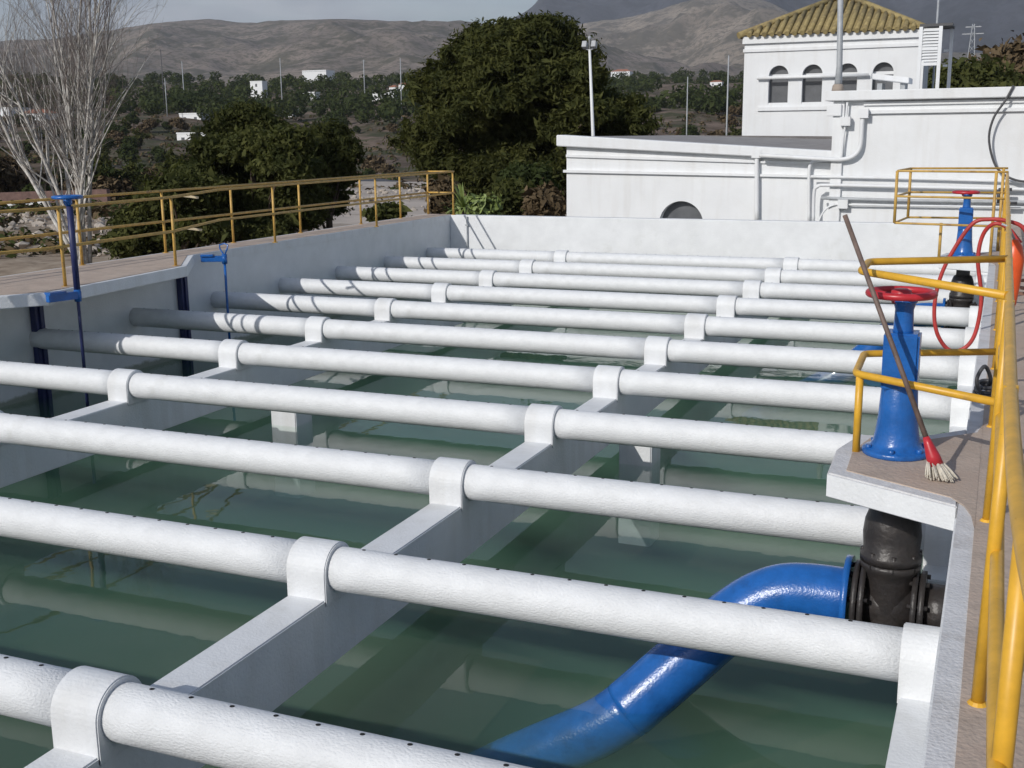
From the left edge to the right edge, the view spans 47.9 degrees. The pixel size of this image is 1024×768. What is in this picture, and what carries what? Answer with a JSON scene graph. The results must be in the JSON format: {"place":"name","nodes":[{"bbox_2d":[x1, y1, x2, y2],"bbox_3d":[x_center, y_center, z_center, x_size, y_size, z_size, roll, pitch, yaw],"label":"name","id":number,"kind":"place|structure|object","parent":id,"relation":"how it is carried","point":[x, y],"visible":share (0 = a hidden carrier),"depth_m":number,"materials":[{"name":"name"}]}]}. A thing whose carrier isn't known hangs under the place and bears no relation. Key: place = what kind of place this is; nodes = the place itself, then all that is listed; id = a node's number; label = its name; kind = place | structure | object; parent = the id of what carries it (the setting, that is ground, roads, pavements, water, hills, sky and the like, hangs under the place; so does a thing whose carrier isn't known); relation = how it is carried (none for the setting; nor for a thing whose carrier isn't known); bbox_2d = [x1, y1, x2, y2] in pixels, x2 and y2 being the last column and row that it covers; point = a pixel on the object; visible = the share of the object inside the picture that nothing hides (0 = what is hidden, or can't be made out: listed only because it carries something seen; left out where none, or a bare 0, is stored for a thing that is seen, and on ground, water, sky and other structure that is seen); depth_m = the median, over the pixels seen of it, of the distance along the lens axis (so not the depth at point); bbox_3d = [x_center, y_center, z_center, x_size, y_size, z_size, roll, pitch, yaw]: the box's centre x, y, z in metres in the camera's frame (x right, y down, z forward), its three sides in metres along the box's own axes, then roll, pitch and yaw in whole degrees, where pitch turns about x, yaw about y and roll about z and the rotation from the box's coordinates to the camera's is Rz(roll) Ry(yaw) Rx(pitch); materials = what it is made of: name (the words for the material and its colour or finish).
{"place":"outdoors","nodes":[
{"label":"outdoors","id":0,"kind":"place"},
{"bbox_2d":[0,0,537,40],"label":"sky","id":1,"kind":"structure","parent":0,"point":[241,11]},
{"bbox_2d":[0,19,929,85],"bbox_3d":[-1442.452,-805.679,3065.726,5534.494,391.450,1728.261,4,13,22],"label":"hills","id":2,"kind":"structure","parent":0,"point":[226,49],"depth_m":2475.87,"materials":[{"name":"stone"}]},
{"bbox_2d":[0,76,957,767],"bbox_3d":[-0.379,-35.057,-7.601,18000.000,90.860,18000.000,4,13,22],"label":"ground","id":3,"kind":"structure","parent":0,"point":[462,682],"depth_m":10.23,"materials":[{"name":"liquid"}]},
{"bbox_2d":[0,151,31,191],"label":"scrub tree","id":4,"kind":"object","parent":3,"relation":"on","point":[10,181],"visible":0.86,"depth_m":100.03,"materials":[{"name":"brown plant"}]},
{"bbox_2d":[25,170,66,190],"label":"scrub tree","id":5,"kind":"object","parent":3,"relation":"on","point":[44,176],"visible":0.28,"depth_m":102.36,"materials":[{"name":"green plant"}]},
{"bbox_2d":[0,189,110,205],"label":"wall","id":6,"kind":"structure","parent":3,"relation":"on","point":[6,196],"depth_m":94.75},
{"bbox_2d":[0,212,119,276],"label":"stony bank","id":7,"kind":"structure","parent":3,"relation":"on","point":[20,263],"depth_m":38.03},
{"bbox_2d":[0,0,182,264],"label":"bare poplar","id":8,"kind":"object","parent":3,"relation":"on","point":[83,167],"visible":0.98,"depth_m":33.16,"materials":[{"name":"grey plant"}]},
{"bbox_2d":[73,153,120,179],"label":"scrub tree","id":9,"kind":"object","parent":3,"relation":"on","point":[101,161],"visible":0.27,"depth_m":105.97,"materials":[{"name":"plant"}]},
{"bbox_2d":[85,163,125,189],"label":"scrub tree","id":10,"kind":"object","parent":3,"relation":"on","point":[109,170],"visible":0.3,"depth_m":105.47,"materials":[{"name":"green plant"}]},
{"bbox_2d":[92,175,137,200],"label":"scrub tree","id":11,"kind":"object","parent":3,"relation":"on","point":[115,185],"visible":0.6,"depth_m":98.21,"materials":[{"name":"brown plant"}]},
{"bbox_2d":[115,144,140,164],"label":"scrub tree","id":12,"kind":"object","parent":3,"relation":"on","point":[125,151],"visible":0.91,"depth_m":221.34,"materials":[{"name":"green plant"}]},
{"bbox_2d":[115,156,150,190],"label":"scrub tree","id":13,"kind":"object","parent":3,"relation":"on","point":[132,175],"visible":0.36,"depth_m":107.34,"materials":[{"name":"plant"}]},
{"bbox_2d":[132,128,151,148],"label":"scrub tree","id":14,"kind":"object","parent":3,"relation":"on","point":[140,137],"visible":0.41,"depth_m":260.43,"materials":[{"name":"plant"}]},
{"bbox_2d":[90,156,248,259],"bbox_3d":[-10.312,-4.937,34.365,5.234,3.659,3.431,8,15,36],"label":"leafy tree","id":15,"kind":"object","parent":3,"relation":"on","point":[178,175],"visible":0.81,"depth_m":33.74,"materials":[{"name":"green plant"}]},
{"bbox_2d":[150,145,191,174],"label":"scrub tree","id":16,"kind":"object","parent":3,"relation":"on","point":[171,155],"visible":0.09,"depth_m":116.40,"materials":[{"name":"plant"}]},
{"bbox_2d":[168,116,189,132],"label":"scrub tree","id":17,"kind":"object","parent":3,"relation":"on","point":[178,122],"visible":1,"depth_m":311.26,"materials":[{"name":"brown plant"}]},
{"bbox_2d":[178,98,336,242],"bbox_3d":[-7.949,-6.103,35.306,5.744,5.220,3.803,4,13,22],"label":"leafy tree","id":18,"kind":"object","parent":3,"relation":"on","point":[254,142],"visible":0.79,"depth_m":34.54,"materials":[{"name":"green plant"}]},
{"bbox_2d":[250,81,267,97],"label":"tower block","id":19,"kind":"structure","parent":3,"relation":"on","point":[260,87],"depth_m":520.49,"materials":[{"name":"white paint"}]},
{"bbox_2d":[0,188,566,256],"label":"rubble","id":20,"kind":"object","parent":3,"relation":"on","point":[39,221],"visible":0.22,"depth_m":56.55,"materials":[{"name":"stone"}]},
{"bbox_2d":[302,70,334,80],"bbox_3d":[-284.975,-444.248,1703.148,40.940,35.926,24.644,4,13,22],"label":"house","id":21,"kind":"structure","parent":3,"relation":"on","point":[310,74],"depth_m":1691.17,"materials":[{"name":"white paint"}]},
{"bbox_2d":[295,117,372,231],"bbox_3d":[-6.306,-6.690,39.056,3.252,4.588,3.208,11,17,44],"label":"leafy tree","id":22,"kind":"object","parent":3,"relation":"on","point":[339,149],"visible":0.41,"depth_m":38.39,"materials":[{"name":"green plant"}]},
{"bbox_2d":[311,181,430,230],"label":"gravel yard","id":23,"kind":"structure","parent":3,"relation":"on","point":[353,218],"depth_m":66.14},
{"bbox_2d":[0,105,741,257],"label":"scrub","id":24,"kind":"object","parent":3,"relation":"on","point":[96,213],"visible":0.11,"depth_m":81.38,"materials":[{"name":"brown plant"}]},
{"bbox_2d":[360,154,385,173],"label":"scrub tree","id":25,"kind":"object","parent":3,"relation":"on","point":[371,162],"visible":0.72,"depth_m":219.97,"materials":[{"name":"brown plant"}]},
{"bbox_2d":[374,163,399,175],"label":"scrub tree","id":26,"kind":"object","parent":3,"relation":"on","point":[384,168],"visible":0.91,"depth_m":207.25,"materials":[{"name":"brown plant"}]},
{"bbox_2d":[362,199,412,221],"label":"shrub","id":27,"kind":"object","parent":3,"relation":"on","point":[387,210],"visible":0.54,"depth_m":32.36,"materials":[{"name":"green plant"}]},
{"bbox_2d":[423,174,467,213],"bbox_3d":[-1.983,-5.219,36.490,1.586,2.905,1.869,4,13,22],"label":"shrub","id":28,"kind":"object","parent":3,"relation":"on","point":[443,184],"visible":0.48,"depth_m":35.96,"materials":[{"name":"brown plant"}]},
{"bbox_2d":[439,182,479,214],"bbox_3d":[-1.171,-3.777,28.977,1.427,2.866,1.495,-3,12,-10],"label":"yucca","id":29,"kind":"object","parent":3,"relation":"on","point":[461,202],"visible":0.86,"depth_m":28.86,"materials":[{"name":"green plant"}]},
{"bbox_2d":[0,65,936,123],"bbox_3d":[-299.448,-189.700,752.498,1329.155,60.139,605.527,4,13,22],"label":"woodland","id":30,"kind":"object","parent":3,"relation":"on","point":[190,97],"visible":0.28,"depth_m":438.80,"materials":[{"name":"green plant"}]},
{"bbox_2d":[443,191,505,214],"bbox_3d":[-0.990,-4.265,32.804,1.701,2.382,1.731,-12,17,-42],"label":"shrub","id":31,"kind":"object","parent":3,"relation":"on","point":[484,205],"visible":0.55,"depth_m":32.31,"materials":[{"name":"green plant"}]},
{"bbox_2d":[480,173,532,215],"bbox_3d":[0.017,-4.885,34.490,1.916,2.855,1.635,-1,12,-2],"label":"shrub","id":32,"kind":"object","parent":3,"relation":"on","point":[508,189],"visible":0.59,"depth_m":33.86,"materials":[{"name":"green plant"}]},
{"bbox_2d":[382,10,667,203],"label":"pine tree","id":33,"kind":"object","parent":3,"relation":"on","point":[506,90],"visible":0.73,"depth_m":43.90,"materials":[{"name":"green plant"}]},
{"bbox_2d":[496,160,562,191],"bbox_3d":[0.582,-5.855,38.213,2.222,3.116,1.955,-2,12,-8],"label":"shrub","id":34,"kind":"object","parent":3,"relation":"on","point":[540,175],"visible":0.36,"depth_m":37.62,"materials":[{"name":"green plant"}]},
{"bbox_2d":[517,180,566,215],"bbox_3d":[0.992,-4.492,33.019,1.555,2.766,1.703,-11,16,-39],"label":"shrub","id":35,"kind":"object","parent":3,"relation":"on","point":[547,200],"visible":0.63,"depth_m":32.53,"materials":[{"name":"brown plant"}]},
{"bbox_2d":[581,36,596,135],"bbox_3d":[2.161,-6.352,32.074,0.431,6.402,0.210,4,13,22],"label":"street lamp","id":36,"kind":"object","parent":3,"relation":"on","point":[593,44],"visible":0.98,"depth_m":31.59,"materials":[{"name":"grey metal"}]},
{"bbox_2d":[679,124,697,134],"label":"scrub tree","id":37,"kind":"object","parent":3,"relation":"on","point":[691,130],"visible":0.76,"depth_m":271.21,"materials":[{"name":"green plant"}]},
{"bbox_2d":[556,135,831,220],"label":"pump house","id":38,"kind":"structure","parent":3,"relation":"on","point":[688,176],"depth_m":25.55,"materials":[{"name":"white paint"}]},
{"bbox_2d":[662,201,701,218],"bbox_3d":[3.850,-3.864,25.825,1.120,0.660,0.040,5,13,24],"label":"window pane","id":39,"kind":"structure","parent":38,"relation":"in","point":[680,209],"depth_m":25.81,"materials":[{"name":"grey glass"}]},
{"bbox_2d":[751,149,760,219],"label":"wall pipe","id":40,"kind":"object","parent":38,"relation":"attached to","point":[755,153],"depth_m":24.65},
{"bbox_2d":[737,0,928,135],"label":"tower house","id":41,"kind":"structure","parent":3,"relation":"on","point":[790,60],"depth_m":34.26,"materials":[{"name":"white paint"}]},
{"bbox_2d":[768,66,787,104],"bbox_3d":[8.027,-8.986,34.681,0.623,1.172,0.210,4,13,22],"label":"window","id":42,"kind":"structure","parent":41,"relation":"in","point":[778,93],"depth_m":34.76,"materials":[{"name":"grey glass"}]},
{"bbox_2d":[801,65,821,103],"bbox_3d":[8.941,-8.914,34.305,0.623,1.172,0.210,4,13,22],"label":"window","id":43,"kind":"structure","parent":41,"relation":"in","point":[812,87],"depth_m":34.37,"materials":[{"name":"grey glass"}]},
{"bbox_2d":[842,64,856,90],"bbox_3d":[9.884,-8.856,33.991,0.623,1.172,0.070,4,13,22],"label":"window","id":44,"kind":"structure","parent":41,"relation":"in","point":[850,83],"depth_m":33.94,"materials":[{"name":"grey glass"}]},
{"bbox_2d":[872,62,893,89],"bbox_3d":[10.814,-8.783,33.608,0.623,1.172,0.070,4,13,22],"label":"window","id":45,"kind":"structure","parent":41,"relation":"in","point":[884,68],"depth_m":33.55,"materials":[{"name":"grey glass"}]},
{"bbox_2d":[825,86,1023,224],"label":"pump house wing","id":46,"kind":"structure","parent":3,"relation":"on","point":[935,127],"depth_m":23.06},
{"bbox_2d":[759,109,868,161],"bbox_3d":[6.211,-5.123,23.829,2.188,1.053,0.130,5,13,24],"label":"wall pipe","id":47,"kind":"object","parent":46,"relation":"attached to","point":[863,114],"depth_m":23.68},
{"bbox_2d":[807,161,827,220],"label":"wall pipe","id":48,"kind":"object","parent":46,"relation":"attached to","point":[809,192],"depth_m":24.23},
{"bbox_2d":[832,0,843,90],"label":"roof mast","id":49,"kind":"object","parent":46,"relation":"on","point":[838,85],"visible":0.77,"depth_m":23.62,"materials":[{"name":"grey metal"}]},
{"bbox_2d":[840,102,850,157],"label":"wall pipe","id":50,"kind":"object","parent":46,"relation":"attached to","point":[845,121],"depth_m":23.46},
{"bbox_2d":[871,73,912,89],"bbox_3d":[8.200,-6.486,24.901,0.801,0.425,0.728,4,13,22],"label":"roof vent","id":51,"kind":"object","parent":46,"relation":"on","point":[904,82],"visible":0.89,"depth_m":24.62,"materials":[{"name":"grey metal"}]},
{"bbox_2d":[810,175,1021,182],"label":"wall pipe","id":52,"kind":"object","parent":46,"relation":"attached to","point":[907,178],"depth_m":23.19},
{"bbox_2d":[812,183,1023,220],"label":"wall pipe","id":53,"kind":"object","parent":46,"relation":"attached to","point":[901,187],"depth_m":23.27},
{"bbox_2d":[818,200,1023,220],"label":"wall pipe","id":54,"kind":"object","parent":46,"relation":"attached to","point":[842,204],"depth_m":23.51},
{"bbox_2d":[821,196,1023,203],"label":"wall pipe","id":55,"kind":"object","parent":46,"relation":"attached to","point":[911,200],"depth_m":23.25,"materials":[{"name":"grey metal"}]},
{"bbox_2d":[916,23,954,88],"bbox_3d":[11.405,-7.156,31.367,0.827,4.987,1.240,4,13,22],"label":"louvre cabinet","id":56,"kind":"object","parent":46,"relation":"on","point":[930,33],"visible":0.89,"depth_m":30.52,"materials":[{"name":"metal"}]},
{"bbox_2d":[988,85,1023,182],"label":"hanging cable","id":57,"kind":"object","parent":46,"relation":"hanging from","point":[990,127],"visible":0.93,"depth_m":22.29,"materials":[{"name":"rubber"}]},
{"bbox_2d":[927,53,1023,88],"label":"hedge tree","id":58,"kind":"object","parent":3,"relation":"on","point":[974,73],"visible":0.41,"depth_m":53.28,"materials":[{"name":"green plant"}]},
{"bbox_2d":[967,30,1023,80],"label":"dark tree","id":59,"kind":"object","parent":3,"relation":"on","point":[1014,50],"visible":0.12,"depth_m":65.51,"materials":[{"name":"brown plant"}]},
{"bbox_2d":[513,0,1023,53],"bbox_3d":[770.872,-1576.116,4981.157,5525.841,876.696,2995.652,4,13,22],"label":"hills","id":60,"kind":"structure","parent":0,"point":[997,21],"depth_m":4461.11,"materials":[{"name":"grey stone"}]},
{"bbox_2d":[578,0,990,67],"bbox_3d":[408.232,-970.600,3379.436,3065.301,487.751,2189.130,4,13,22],"label":"hills","id":61,"kind":"structure","parent":0,"point":[691,33],"depth_m":3241.09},
{"bbox_2d":[972,365,992,396],"bbox_3d":[3.003,-0.036,7.288,0.166,0.225,0.384,4,13,22],"label":"rope coil","id":62,"kind":"object","parent":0,"point":[981,385],"visible":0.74,"depth_m":7.19,"materials":[{"name":"rubber"}]},
{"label":"tank floor","id":63,"kind":"structure","parent":0,"visible":0},
{"bbox_2d":[0,221,450,416],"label":"tank wall","id":64,"kind":"structure","parent":63,"relation":"on","point":[263,272],"depth_m":16.79,"materials":[{"name":"paint"}]},
{"bbox_2d":[29,306,53,417],"bbox_3d":[-5.729,-0.198,14.096,0.111,1.855,0.150,4,13,22],"label":"gate guide","id":65,"kind":"object","parent":64,"relation":"attached to","point":[37,318],"depth_m":14.03,"materials":[{"name":"blue paint"}]},
{"bbox_2d":[176,277,193,376],"bbox_3d":[-4.675,-0.743,16.555,0.111,1.855,0.150,4,13,22],"label":"gate guide","id":66,"kind":"object","parent":64,"relation":"attached to","point":[183,305],"visible":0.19,"depth_m":16.45,"materials":[{"name":"blue paint"}]},
{"bbox_2d":[0,214,450,282],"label":"walkway","id":67,"kind":"structure","parent":64,"relation":"on","point":[240,248],"depth_m":18.72,"materials":[{"name":"white paint"}]},
{"bbox_2d":[0,255,194,308],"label":"gate platform","id":68,"kind":"structure","parent":67,"relation":"attached to","point":[30,292],"depth_m":13.90,"materials":[{"name":"white paint"}]},
{"bbox_2d":[0,171,455,286],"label":"walkway railing","id":69,"kind":"object","parent":68,"relation":"on","point":[61,246],"visible":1,"depth_m":15.39,"materials":[{"name":"metal"}]},
{"bbox_2d":[0,171,447,265],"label":"walkway railing","id":70,"kind":"object","parent":67,"relation":"on","point":[163,222],"visible":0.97,"depth_m":17.86,"materials":[{"name":"metal"}]},
{"bbox_2d":[271,411,315,497],"bbox_3d":[-2.424,0.967,12.864,0.320,1.630,0.330,4,13,22],"label":"concrete stub","id":71,"kind":"object","parent":63,"relation":"on","point":[293,428],"depth_m":12.68,"materials":[{"name":"white paint"}]},
{"bbox_2d":[618,444,659,546],"bbox_3d":[1.237,1.282,11.230,0.320,1.630,0.330,4,13,22],"label":"concrete stub","id":72,"kind":"object","parent":63,"relation":"on","point":[638,464],"visible":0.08,"depth_m":11.03,"materials":[{"name":"white paint"}]},
{"bbox_2d":[450,214,990,348],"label":"tank wall","id":73,"kind":"structure","parent":63,"relation":"on","point":[828,240],"depth_m":22.32,"materials":[{"name":"paint"}]},
{"bbox_2d":[921,268,988,767],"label":"tank wall","id":74,"kind":"structure","parent":63,"relation":"on","point":[931,702],"depth_m":4.08,"materials":[{"name":"paint"}]},
{"bbox_2d":[826,425,982,530],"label":"valve platform","id":75,"kind":"structure","parent":74,"relation":"on","point":[909,490],"depth_m":5.61,"materials":[{"name":"white paint"}]},
{"bbox_2d":[847,508,945,626],"bbox_3d":[2.060,0.983,6.052,0.533,0.951,0.430,4,13,22],"label":"gate valve","id":76,"kind":"object","parent":75,"relation":"attached to","point":[891,586],"visible":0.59,"depth_m":5.96,"materials":[{"name":"black metal"}]},
{"bbox_2d":[468,554,855,767],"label":"inlet elbow","id":77,"kind":"object","parent":76,"relation":"attached to","point":[652,688],"visible":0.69,"depth_m":6.30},
{"bbox_2d":[862,286,937,461],"bbox_3d":[1.995,-0.062,5.960,0.369,0.866,0.354,4,13,22],"label":"valve pedestal","id":78,"kind":"object","parent":75,"relation":"on","point":[896,437],"visible":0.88,"depth_m":5.90,"materials":[{"name":"blue paint"}]},
{"bbox_2d":[843,214,957,481],"bbox_3d":[1.896,-0.187,5.627,0.123,1.249,0.661,-11,16,-39],"label":"string mop","id":79,"kind":"object","parent":75,"relation":"on","point":[937,467],"visible":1,"depth_m":5.62,"materials":[{"name":"brown wood"}]},
{"bbox_2d":[852,255,1008,451],"bbox_3d":[2.138,-0.114,5.967,0.743,0.970,1.632,4,13,22],"label":"guard rail","id":80,"kind":"object","parent":75,"relation":"on","point":[859,375],"visible":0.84,"depth_m":6.00,"materials":[{"name":"metal"}]},
{"bbox_2d":[885,272,987,767],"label":"pipe beam","id":81,"kind":"structure","parent":74,"relation":"attached to","point":[919,646],"depth_m":5.19,"materials":[{"name":"white paint"}]},
{"bbox_2d":[938,251,996,272],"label":"valve platform","id":82,"kind":"structure","parent":74,"relation":"on","point":[984,267],"depth_m":14.90,"materials":[{"name":"white paint"}]},
{"bbox_2d":[893,167,1008,256],"bbox_3d":[5.869,-2.303,15.464,1.367,1.144,1.535,4,13,22],"label":"guard rail","id":83,"kind":"object","parent":82,"relation":"on","point":[994,198],"visible":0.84,"depth_m":15.25,"materials":[{"name":"metal"}]},
{"bbox_2d":[944,270,976,328],"bbox_3d":[6.098,-1.101,15.463,0.533,0.951,0.430,4,13,22],"label":"gate valve","id":84,"kind":"object","parent":82,"relation":"attached to","point":[959,299],"visible":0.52,"depth_m":15.36,"materials":[{"name":"black metal"}]},
{"bbox_2d":[742,298,945,418],"bbox_3d":[4.582,-0.228,15.970,2.702,1.968,0.501,1,12,10],"label":"inlet elbow","id":85,"kind":"object","parent":84,"relation":"attached to","point":[761,412],"visible":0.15,"depth_m":15.87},
{"bbox_2d":[952,190,980,255],"bbox_3d":[5.994,-2.126,15.280,0.369,0.866,0.354,4,13,22],"label":"valve pedestal","id":86,"kind":"object","parent":82,"relation":"on","point":[965,246],"visible":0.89,"depth_m":15.21,"materials":[{"name":"blue paint"}]},
{"bbox_2d":[924,225,1023,767],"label":"deck","id":87,"kind":"structure","parent":74,"relation":"on","point":[957,734],"depth_m":4.06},
{"bbox_2d":[967,172,1023,767],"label":"deck railing","id":88,"kind":"object","parent":87,"relation":"on","point":[998,666],"visible":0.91,"depth_m":2.93,"materials":[{"name":"metal"}]},
{"bbox_2d":[932,217,1023,348],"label":"garden hose","id":89,"kind":"object","parent":88,"relation":"hanging from","point":[978,270],"visible":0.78,"depth_m":9.66,"materials":[{"name":"red rubber"}]},
{"bbox_2d":[1001,223,1023,304],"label":"float buoy","id":90,"kind":"object","parent":88,"relation":"hanging from","point":[1018,255],"visible":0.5,"depth_m":8.39,"materials":[{"name":"orange plastic"}]},
{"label":"water","id":91,"kind":"structure","parent":63,"relation":"on","visible":0},
{"bbox_2d":[44,195,88,406],"bbox_3d":[-4.970,-0.701,12.965,0.339,2.800,0.533,14,19,50],"label":"sluice stem","id":92,"kind":"object","parent":91,"relation":"in","point":[75,294],"visible":1,"depth_m":12.82,"materials":[{"name":"blue paint"}]},
{"bbox_2d":[200,243,230,338],"bbox_3d":[-4.272,-1.090,16.800,0.403,1.921,0.120,-1,12,-2],"label":"sluice stem","id":93,"kind":"object","parent":91,"relation":"in","point":[222,257],"visible":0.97,"depth_m":16.62,"materials":[{"name":"blue paint"}]},
{"bbox_3d":[-4.553,2.474,3.634,10.618,2.940,0.240,4,13,22],"label":"tank wall","id":94,"kind":"object","parent":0,"visible":0},
{"bbox_2d":[0,250,568,487],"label":"pipe beam","id":95,"kind":"structure","parent":94,"relation":"attached to","point":[121,406],"depth_m":12.01,"materials":[{"name":"white paint"}]},
{"bbox_2d":[0,361,852,464],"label":"collector pipe","id":96,"kind":"object","parent":95,"relation":"attached to","point":[796,445],"visible":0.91,"depth_m":9.92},
{"bbox_2d":[0,496,902,681],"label":"collector pipe","id":97,"kind":"object","parent":95,"relation":"attached to","point":[851,647],"visible":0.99,"depth_m":5.98,"materials":[{"name":"plastic"}]},
{"bbox_2d":[0,413,925,553],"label":"collector pipe","id":98,"kind":"object","parent":95,"relation":"attached to","point":[822,522],"visible":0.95,"depth_m":7.91,"materials":[{"name":"plastic"}]},
{"bbox_2d":[29,328,951,420],"bbox_3d":[-0.979,-0.182,12.069,10.524,0.252,0.250,4,13,22],"label":"collector pipe","id":99,"kind":"object","parent":95,"relation":"attached to","point":[775,393],"visible":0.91,"depth_m":11.62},
{"bbox_2d":[129,308,959,380],"bbox_3d":[-0.298,-0.533,13.655,10.524,0.252,0.250,4,13,22],"label":"collector pipe","id":100,"kind":"object","parent":95,"relation":"attached to","point":[794,358],"visible":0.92,"depth_m":13.29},
{"bbox_2d":[210,291,964,348],"bbox_3d":[0.383,-0.884,15.242,10.524,0.252,0.250,4,13,22],"label":"collector pipe","id":101,"kind":"object","parent":95,"relation":"attached to","point":[818,332],"visible":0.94,"depth_m":14.89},
{"bbox_2d":[278,277,969,326],"bbox_3d":[1.063,-1.236,16.828,10.524,0.252,0.250,4,13,22],"label":"collector pipe","id":102,"kind":"object","parent":95,"relation":"attached to","point":[853,311],"visible":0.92,"depth_m":16.49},
{"bbox_2d":[384,256,975,288],"bbox_3d":[2.424,-1.938,20.000,10.524,0.252,0.250,4,13,22],"label":"collector pipe","id":103,"kind":"object","parent":95,"relation":"attached to","point":[720,274],"visible":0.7,"depth_m":19.91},
{"bbox_2d":[426,247,976,275],"bbox_3d":[3.105,-2.290,21.587,10.524,0.252,0.250,4,13,22],"label":"collector pipe","id":104,"kind":"object","parent":95,"relation":"attached to","point":[719,261],"visible":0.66,"depth_m":21.47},
{"bbox_2d":[24,257,799,767],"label":"pipe beam","id":105,"kind":"structure","parent":94,"relation":"attached to","point":[312,625],"depth_m":6.41,"materials":[{"name":"white paint"}]},
{"bbox_2d":[0,654,531,767],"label":"collector pipe","id":106,"kind":"object","parent":105,"relation":"on","point":[213,732],"visible":0.94,"depth_m":4.58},
{"bbox_2d":[335,266,949,304],"bbox_3d":[1.744,-1.587,18.414,10.524,0.252,0.250,4,13,22],"label":"collector pipe","id":107,"kind":"object","parent":105,"relation":"attached to","point":[814,292],"visible":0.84,"depth_m":18.33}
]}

